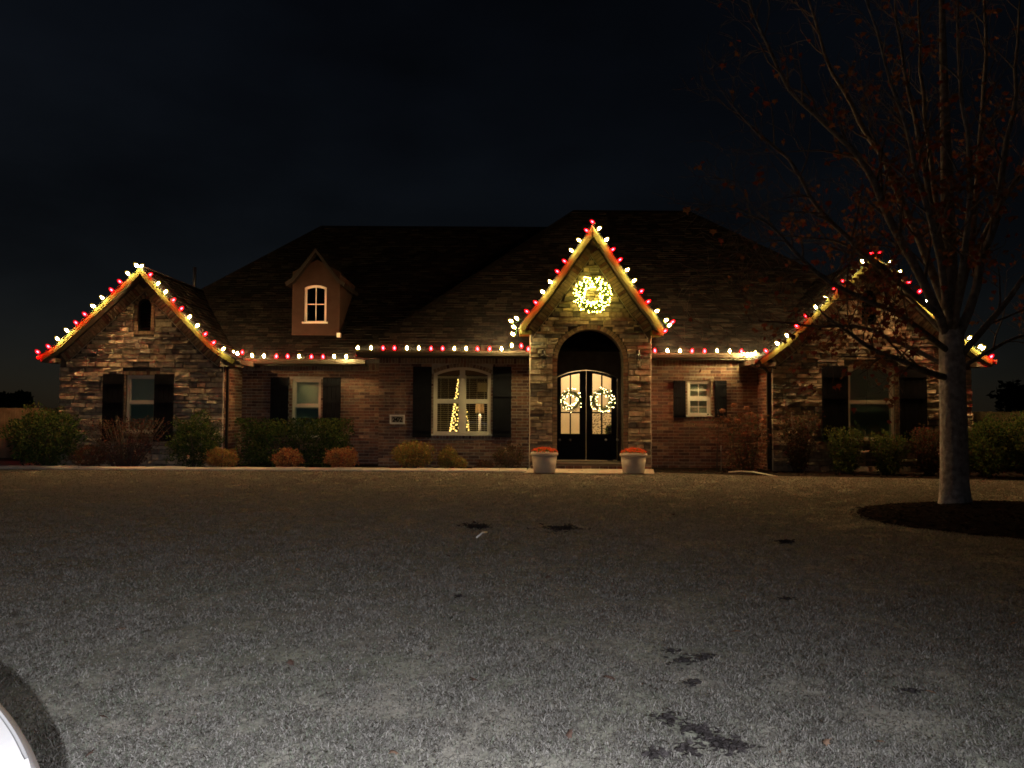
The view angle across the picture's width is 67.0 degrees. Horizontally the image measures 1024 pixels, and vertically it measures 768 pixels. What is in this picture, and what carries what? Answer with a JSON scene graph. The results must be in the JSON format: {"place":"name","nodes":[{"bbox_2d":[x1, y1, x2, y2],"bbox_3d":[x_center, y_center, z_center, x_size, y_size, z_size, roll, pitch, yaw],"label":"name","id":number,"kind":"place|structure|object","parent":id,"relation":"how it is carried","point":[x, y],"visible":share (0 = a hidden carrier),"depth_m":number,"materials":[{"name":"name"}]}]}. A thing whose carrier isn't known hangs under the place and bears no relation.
{"place":"outdoors","nodes":[
{"label":"outdoors","id":0,"kind":"place"},
{"bbox_2d":[0,704,39,767],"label":"parked car","id":1,"kind":"object","parent":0,"point":[16,750],"visible":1,"depth_m":1.33,"materials":[{"name":"white paint"}]},
{"bbox_2d":[0,461,55,464],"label":"driveway","id":2,"kind":"structure","parent":0,"point":[11,463],"depth_m":19.25,"materials":[{"name":"concrete"}]},
{"bbox_2d":[287,659,293,664],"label":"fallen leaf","id":3,"kind":"object","parent":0,"point":[290,662],"visible":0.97,"depth_m":4.03,"materials":[{"name":"brown plant"}]},
{"bbox_2d":[0,458,1023,767],"bbox_3d":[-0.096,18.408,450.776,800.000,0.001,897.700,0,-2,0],"label":"lawn","id":4,"kind":"structure","parent":0,"point":[460,670],"depth_m":4.59,"materials":[{"name":"plant"}]},
{"bbox_2d":[0,391,8,407],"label":"distant tree","id":5,"kind":"object","parent":4,"relation":"on","point":[1,394],"visible":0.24,"depth_m":63.86,"materials":[{"name":"grey plant"}]},
{"bbox_2d":[1,389,34,407],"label":"distant tree","id":6,"kind":"object","parent":4,"relation":"on","point":[18,399],"visible":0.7,"depth_m":59.34,"materials":[{"name":"grey plant"}]},
{"bbox_2d":[0,408,58,457],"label":"wood fence","id":7,"kind":"object","parent":4,"relation":"on","point":[5,415],"visible":0.2,"depth_m":21.16,"materials":[{"name":"brown wood"}]},
{"bbox_2d":[0,465,526,471],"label":"bed edging","id":8,"kind":"object","parent":4,"relation":"on","point":[260,468],"visible":0.72,"depth_m":17.40,"materials":[{"name":"concrete"}]},
{"bbox_2d":[36,210,996,471],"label":"brick house","id":9,"kind":"structure","parent":4,"relation":"on","point":[136,346],"depth_m":19.12,"materials":[{"name":"brick"}]},
{"bbox_2d":[36,264,138,353],"bbox_3d":[-10.058,-1.787,18.319,2.410,2.197,0.095,0,-2,0],"label":"light string","id":10,"kind":"object","parent":9,"relation":"attached to","point":[89,314],"visible":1,"depth_m":18.31,"materials":[{"name":"plastic"}]},
{"bbox_2d":[123,375,153,432],"bbox_3d":[-8.921,0.489,18.661,0.797,1.399,0.225,0,-2,0],"label":"window","id":11,"kind":"structure","parent":9,"relation":"in","point":[140,388],"depth_m":18.75,"materials":[{"name":"grey glass"}]},
{"bbox_2d":[139,265,224,351],"bbox_3d":[-7.812,-1.808,18.320,2.112,2.084,0.095,0,-2,0],"label":"light string","id":12,"kind":"object","parent":9,"relation":"attached to","point":[197,325],"visible":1,"depth_m":18.32,"materials":[{"name":"plastic"}]},
{"bbox_2d":[222,367,223,443],"bbox_3d":[-6.926,0.649,18.523,0.029,2.261,0.015,0,-2,0],"label":"extension cord","id":13,"kind":"object","parent":9,"relation":"attached to","point":[222,408],"visible":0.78,"depth_m":18.51,"materials":[{"name":"black plastic"}]},
{"bbox_2d":[233,351,356,360],"bbox_3d":[-5.412,-0.723,19.223,3.193,0.269,0.294,0,-2,0],"label":"light string","id":14,"kind":"object","parent":9,"relation":"attached to","point":[288,356],"visible":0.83,"depth_m":19.30,"materials":[{"name":"plastic"}]},
{"bbox_2d":[292,379,321,437],"bbox_3d":[-5.257,0.627,19.857,0.807,1.512,0.225,0,-2,0],"label":"window","id":15,"kind":"structure","parent":9,"relation":"in","point":[306,392],"depth_m":19.95,"materials":[{"name":"white glass"}]},
{"bbox_2d":[357,344,528,350],"bbox_3d":[-1.661,-0.884,18.628,4.200,0.261,0.096,0,-2,0],"label":"light string","id":16,"kind":"object","parent":9,"relation":"attached to","point":[453,348],"visible":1,"depth_m":18.61,"materials":[{"name":"plastic"}]},
{"bbox_2d":[431,367,491,435],"bbox_3d":[-1.230,0.433,19.182,1.496,1.689,0.259,0,-2,0],"label":"window","id":17,"kind":"structure","parent":9,"relation":"in","point":[462,401],"depth_m":19.16,"materials":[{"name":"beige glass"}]},
{"bbox_2d":[466,410,469,430],"bbox_3d":[-1.183,0.991,19.922,0.263,0.663,0.270,0,-2,0],"label":"christmas tree","id":18,"kind":"object","parent":9,"relation":"on","point":[467,422],"visible":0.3,"depth_m":19.90,"materials":[{"name":"yellow plant"}]},
{"bbox_2d":[478,383,486,391],"bbox_3d":[-0.846,0.093,21.977,0.263,0.266,0.030,0,-2,0],"label":"picture frame","id":19,"kind":"object","parent":9,"relation":"attached to","point":[480,387],"visible":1,"depth_m":21.97,"materials":[{"name":"brown wood"}]},
{"bbox_2d":[529,360,529,467],"bbox_3d":[0.421,0.416,18.433,0.027,3.216,0.015,0,-2,0],"label":"extension cord","id":20,"kind":"object","parent":9,"relation":"attached to","point":[529,418],"visible":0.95,"depth_m":18.41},
{"bbox_2d":[510,221,594,335],"bbox_3d":[0.941,-2.499,18.228,2.047,2.787,0.096,0,-2,0],"label":"light string","id":21,"kind":"object","parent":9,"relation":"attached to","point":[571,250],"visible":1,"depth_m":18.22,"materials":[{"name":"plastic"}]},
{"bbox_2d":[558,388,581,411],"bbox_3d":[1.469,0.405,19.429,0.641,0.628,0.167,0,-2,0],"label":"wreath","id":22,"kind":"object","parent":9,"relation":"attached to","point":[563,396],"visible":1,"depth_m":19.45,"materials":[{"name":"white plant"}]},
{"bbox_2d":[557,371,585,459],"bbox_3d":[1.483,0.787,19.519,0.774,2.261,0.131,0,-2,0],"label":"door","id":23,"kind":"structure","parent":9,"relation":"in","point":[570,446],"depth_m":19.51,"materials":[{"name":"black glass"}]},
{"bbox_2d":[573,276,611,315],"bbox_3d":[1.924,-2.113,18.423,0.970,0.984,0.233,0,-2,0],"label":"wreath","id":24,"kind":"object","parent":9,"relation":"attached to","point":[603,288],"visible":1,"depth_m":18.44,"materials":[{"name":"yellow plant"}]},
{"bbox_2d":[589,386,615,413],"bbox_3d":[2.283,0.403,19.427,0.718,0.696,0.176,0,-2,0],"label":"wreath","id":25,"kind":"object","parent":9,"relation":"attached to","point":[594,399],"visible":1,"depth_m":19.46,"materials":[{"name":"white plant"}]},
{"bbox_2d":[586,371,618,459],"bbox_3d":[2.284,0.791,19.519,0.812,2.261,0.131,0,-2,0],"label":"door","id":26,"kind":"structure","parent":9,"relation":"in","point":[602,446],"depth_m":19.52,"materials":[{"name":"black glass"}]},
{"bbox_2d":[605,424,612,460],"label":"potted plant","id":27,"kind":"object","parent":9,"relation":"on","point":[608,429],"visible":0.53,"depth_m":19.93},
{"bbox_2d":[596,227,673,332],"bbox_3d":[2.912,-2.457,18.226,1.870,2.531,0.096,0,-2,0],"label":"light string","id":28,"kind":"object","parent":9,"relation":"attached to","point":[606,239],"visible":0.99,"depth_m":18.21,"materials":[{"name":"plastic"}]},
{"bbox_2d":[650,344,651,464],"bbox_3d":[3.314,0.427,18.433,0.029,3.194,0.015,0,-2,0],"label":"extension cord","id":29,"kind":"object","parent":9,"relation":"attached to","point":[651,431],"visible":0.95,"depth_m":18.39,"materials":[{"name":"brown plastic"}]},
{"bbox_2d":[686,381,712,416],"bbox_3d":[4.622,0.364,19.168,0.655,0.886,0.225,0,-2,0],"label":"window","id":30,"kind":"structure","parent":9,"relation":"in","point":[698,391],"depth_m":19.18,"materials":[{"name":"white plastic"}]},
{"bbox_2d":[654,349,755,358],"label":"light string","id":31,"kind":"object","parent":9,"relation":"attached to","point":[717,351],"visible":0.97,"depth_m":18.60,"materials":[{"name":"plastic"}]},
{"bbox_2d":[772,368,772,469],"bbox_3d":[6.069,0.810,18.014,0.029,2.382,0.015,0,-2,0],"label":"extension cord","id":32,"kind":"object","parent":9,"relation":"attached to","point":[772,414],"visible":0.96,"depth_m":18.01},
{"bbox_2d":[765,260,862,352],"bbox_3d":[7.074,-1.890,17.826,2.587,2.398,0.095,0,-2,0],"label":"light string","id":33,"kind":"object","parent":9,"relation":"attached to","point":[777,343],"visible":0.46,"depth_m":17.80,"materials":[{"name":"plastic"}]},
{"bbox_2d":[848,366,895,440],"bbox_3d":[8.406,0.448,18.165,1.171,1.765,0.225,0,-2,0],"label":"window","id":34,"kind":"structure","parent":9,"relation":"in","point":[874,419],"depth_m":18.26,"materials":[{"name":"grey glass"}]},
{"bbox_2d":[879,252,992,358],"bbox_3d":[9.747,-1.821,17.823,2.676,2.495,0.095,0,-2,0],"label":"light string","id":35,"kind":"object","parent":9,"relation":"attached to","point":[964,338],"visible":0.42,"depth_m":17.79,"materials":[{"name":"plastic"}]},
{"bbox_3d":[-0.853,1.621,20.378,0.676,0.736,0.550,0,-2,0],"label":"side table","id":36,"kind":"object","parent":9,"relation":"in","visible":0},
{"bbox_2d":[450,374,468,430],"bbox_3d":[-1.353,0.529,20.099,0.580,1.593,0.580,0,-2,0],"label":"christmas tree","id":37,"kind":"object","parent":36,"relation":"on","point":[455,405],"visible":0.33,"depth_m":20.07,"materials":[{"name":"yellow plant"}]},
{"bbox_2d":[475,404,483,430],"bbox_3d":[-0.850,0.876,20.381,0.240,0.747,0.240,0,-2,0],"label":"table lamp","id":38,"kind":"object","parent":36,"relation":"on","point":[479,414],"visible":0.63,"depth_m":20.32,"materials":[{"name":"fabric"}]},
{"bbox_2d":[33,463,1023,479],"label":"mulch bed","id":39,"kind":"object","parent":4,"relation":"on","point":[781,473],"visible":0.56,"depth_m":17.60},
{"bbox_2d":[0,400,89,465],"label":"evergreen shrub","id":40,"kind":"object","parent":39,"relation":"on","point":[24,443],"visible":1,"depth_m":17.69,"materials":[{"name":"green plant"}]},
{"bbox_2d":[64,442,111,465],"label":"shrub","id":41,"kind":"object","parent":39,"relation":"on","point":[89,462],"visible":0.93,"depth_m":17.62,"materials":[{"name":"brown plant"}]},
{"bbox_2d":[78,415,179,466],"bbox_3d":[-8.901,1.335,17.962,2.373,1.250,0.983,0,-2,0],"label":"bare shrub","id":42,"kind":"object","parent":39,"relation":"on","point":[120,460],"visible":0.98,"depth_m":17.89,"materials":[{"name":"brown plant"}]},
{"bbox_2d":[161,409,225,466],"bbox_3d":[-7.379,1.275,17.971,1.343,1.458,1.097,0,-2,0],"label":"evergreen shrub","id":43,"kind":"object","parent":39,"relation":"on","point":[191,437],"visible":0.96,"depth_m":17.84,"materials":[{"name":"green plant"}]},
{"bbox_2d":[202,446,239,466],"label":"nandina shrub","id":44,"kind":"object","parent":39,"relation":"on","point":[228,456],"visible":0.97,"depth_m":17.66,"materials":[{"name":"plant"}]},
{"bbox_2d":[268,447,303,466],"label":"nandina shrub","id":45,"kind":"object","parent":39,"relation":"on","point":[284,454],"visible":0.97,"depth_m":17.65,"materials":[{"name":"orange plant"}]},
{"bbox_2d":[233,417,354,467],"bbox_3d":[-5.280,1.430,18.858,2.759,1.269,1.226,0,-2,0],"label":"boxed hedge","id":46,"kind":"object","parent":39,"relation":"on","point":[259,432],"visible":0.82,"depth_m":18.62,"materials":[{"name":"green plant"}]},
{"bbox_2d":[323,446,359,467],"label":"nandina shrub","id":47,"kind":"object","parent":39,"relation":"on","point":[346,457],"visible":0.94,"depth_m":17.62,"materials":[{"name":"orange plant"}]},
{"bbox_2d":[389,440,437,467],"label":"nandina shrub","id":48,"kind":"object","parent":39,"relation":"on","point":[407,460],"visible":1,"depth_m":17.82,"materials":[{"name":"brown plant"}]},
{"bbox_2d":[437,445,458,467],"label":"nandina shrub","id":49,"kind":"object","parent":39,"relation":"on","point":[443,458],"visible":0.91,"depth_m":17.75,"materials":[{"name":"brown plant"}]},
{"bbox_2d":[452,457,467,467],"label":"nandina shrub","id":50,"kind":"object","parent":39,"relation":"on","point":[463,463],"visible":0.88,"depth_m":17.64,"materials":[{"name":"brown plant"}]},
{"bbox_2d":[474,459,493,467],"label":"shrub","id":51,"kind":"object","parent":39,"relation":"on","point":[486,464],"visible":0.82,"depth_m":17.63,"materials":[{"name":"brown plant"}]},
{"bbox_2d":[491,440,523,467],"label":"shrub","id":52,"kind":"object","parent":39,"relation":"on","point":[506,460],"visible":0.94,"depth_m":17.80,"materials":[{"name":"brown plant"}]},
{"bbox_2d":[306,467,1023,538],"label":"mulch chips","id":53,"kind":"object","parent":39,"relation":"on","point":[894,505],"visible":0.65,"depth_m":9.99,"materials":[{"name":"brown wood"}]},
{"bbox_2d":[711,409,721,470],"bbox_3d":[4.765,1.309,18.167,0.449,1.451,0.105,0,-2,8],"label":"sapling","id":54,"kind":"object","parent":39,"relation":"on","point":[717,445],"visible":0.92,"depth_m":18.15,"materials":[{"name":"brown plant"}]},
{"bbox_2d":[686,403,796,471],"bbox_3d":[5.237,1.233,17.846,2.523,1.608,1.470,0,-2,0],"label":"hydrangea","id":55,"kind":"object","parent":39,"relation":"on","point":[747,451],"visible":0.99,"depth_m":17.81,"materials":[{"name":"brown plant"}]},
{"bbox_2d":[728,471,774,475],"bbox_3d":[5.362,1.973,17.058,0.217,0.075,1.265,2,-3,-39],"label":"garden hose","id":56,"kind":"object","parent":39,"relation":"on","point":[749,471],"visible":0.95,"depth_m":17.25,"materials":[{"name":"rubber"}]},
{"bbox_2d":[773,406,824,471],"bbox_3d":[6.593,1.266,17.706,1.242,1.526,0.541,0,-2,0],"label":"climbing shrub","id":57,"kind":"object","parent":39,"relation":"on","point":[798,456],"visible":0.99,"depth_m":17.67,"materials":[{"name":"brown plant"}]},
{"bbox_2d":[821,422,870,473],"bbox_3d":[7.467,1.410,17.367,1.011,1.222,0.888,0,-2,0],"label":"rose shrub","id":58,"kind":"object","parent":39,"relation":"on","point":[847,455],"visible":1,"depth_m":17.25,"materials":[{"name":"green plant"}]},
{"bbox_2d":[864,429,913,474],"bbox_3d":[8.333,1.493,17.154,1.055,1.052,0.859,1,-2,-29],"label":"rose shrub","id":59,"kind":"object","parent":39,"relation":"on","point":[892,465],"visible":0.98,"depth_m":17.04,"materials":[{"name":"green plant"}]},
{"bbox_2d":[906,423,939,474],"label":"rose shrub","id":60,"kind":"object","parent":39,"relation":"on","point":[929,459],"visible":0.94,"depth_m":16.95,"materials":[{"name":"brown plant"}]},
{"bbox_2d":[968,413,1019,476],"bbox_3d":[10.197,1.333,16.640,1.241,1.446,1.356,-1,-3,39],"label":"evergreen shrub","id":61,"kind":"object","parent":39,"relation":"on","point":[977,440],"visible":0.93,"depth_m":16.45,"materials":[{"name":"green plant"}]},
{"bbox_2d":[987,410,1023,475],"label":"evergreen shrub","id":62,"kind":"object","parent":39,"relation":"on","point":[1018,427],"visible":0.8,"depth_m":16.39,"materials":[{"name":"green plant"}]},
{"bbox_2d":[566,729,572,738],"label":"fallen leaf","id":63,"kind":"object","parent":4,"relation":"on","point":[569,734],"visible":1,"depth_m":3.14,"materials":[{"name":"brown plant"}]},
{"bbox_2d":[454,521,923,760],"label":"bare soil","id":64,"kind":"structure","parent":4,"relation":"on","point":[712,739],"depth_m":3.21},
{"bbox_2d":[822,738,831,745],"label":"fallen leaf","id":65,"kind":"object","parent":4,"relation":"on","point":[825,741],"visible":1,"depth_m":3.04,"materials":[{"name":"brown plant"}]},
{"bbox_2d":[856,501,1023,538],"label":"mulch mound","id":66,"kind":"object","parent":4,"relation":"on","point":[985,510],"visible":0.81,"depth_m":9.32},
{"bbox_2d":[654,0,1023,503],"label":"maple tree","id":67,"kind":"object","parent":66,"relation":"on","point":[949,282],"visible":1,"depth_m":10.06,"materials":[{"name":"brown plant"}]},
{"bbox_2d":[972,411,1023,462],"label":"wood fence","id":68,"kind":"object","parent":4,"relation":"on","point":[978,416],"visible":0.16,"depth_m":21.77,"materials":[{"name":"brown wood"}]},
{"bbox_2d":[985,379,1023,411],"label":"distant tree","id":69,"kind":"object","parent":4,"relation":"on","point":[1010,396],"visible":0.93,"depth_m":57.65,"materials":[{"name":"grey plant"}]},
{"bbox_2d":[0,0,1023,411],"label":"sky","id":70,"kind":"structure","parent":0,"point":[170,138],"materials":[{"name":"black"}]},
{"bbox_2d":[525,468,653,473],"bbox_3d":[1.813,1.977,17.583,3.053,0.001,1.390,0,-2,0],"label":"walkway pad","id":71,"kind":"object","parent":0,"point":[646,471],"visible":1,"depth_m":17.46,"materials":[{"name":"concrete"}]},
{"bbox_2d":[531,451,557,472],"bbox_3d":[0.715,1.728,17.097,0.617,0.446,0.617,0,-2,0],"label":"planter","id":72,"kind":"object","parent":71,"relation":"on","point":[545,462],"visible":0.96,"depth_m":16.87,"materials":[{"name":"concrete"}]},
{"bbox_2d":[531,446,557,452],"bbox_3d":[0.724,1.464,17.099,0.599,0.160,0.585,0,-2,0],"label":"flower cluster","id":73,"kind":"object","parent":72,"relation":"in","point":[543,449],"visible":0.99,"depth_m":17.01,"materials":[{"name":"red plant"}]},
{"bbox_2d":[620,452,647,473],"bbox_3d":[2.685,1.743,17.097,0.617,0.436,0.617,0,-2,0],"label":"planter","id":74,"kind":"object","parent":71,"relation":"on","point":[634,463],"visible":0.98,"depth_m":16.87,"materials":[{"name":"concrete"}]},
{"bbox_2d":[620,447,646,453],"bbox_3d":[2.687,1.476,17.105,0.608,0.147,0.570,0,-2,0],"label":"flower cluster","id":75,"kind":"object","parent":74,"relation":"in","point":[633,450],"visible":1,"depth_m":17.01,"materials":[{"name":"red plant"}]}
]}

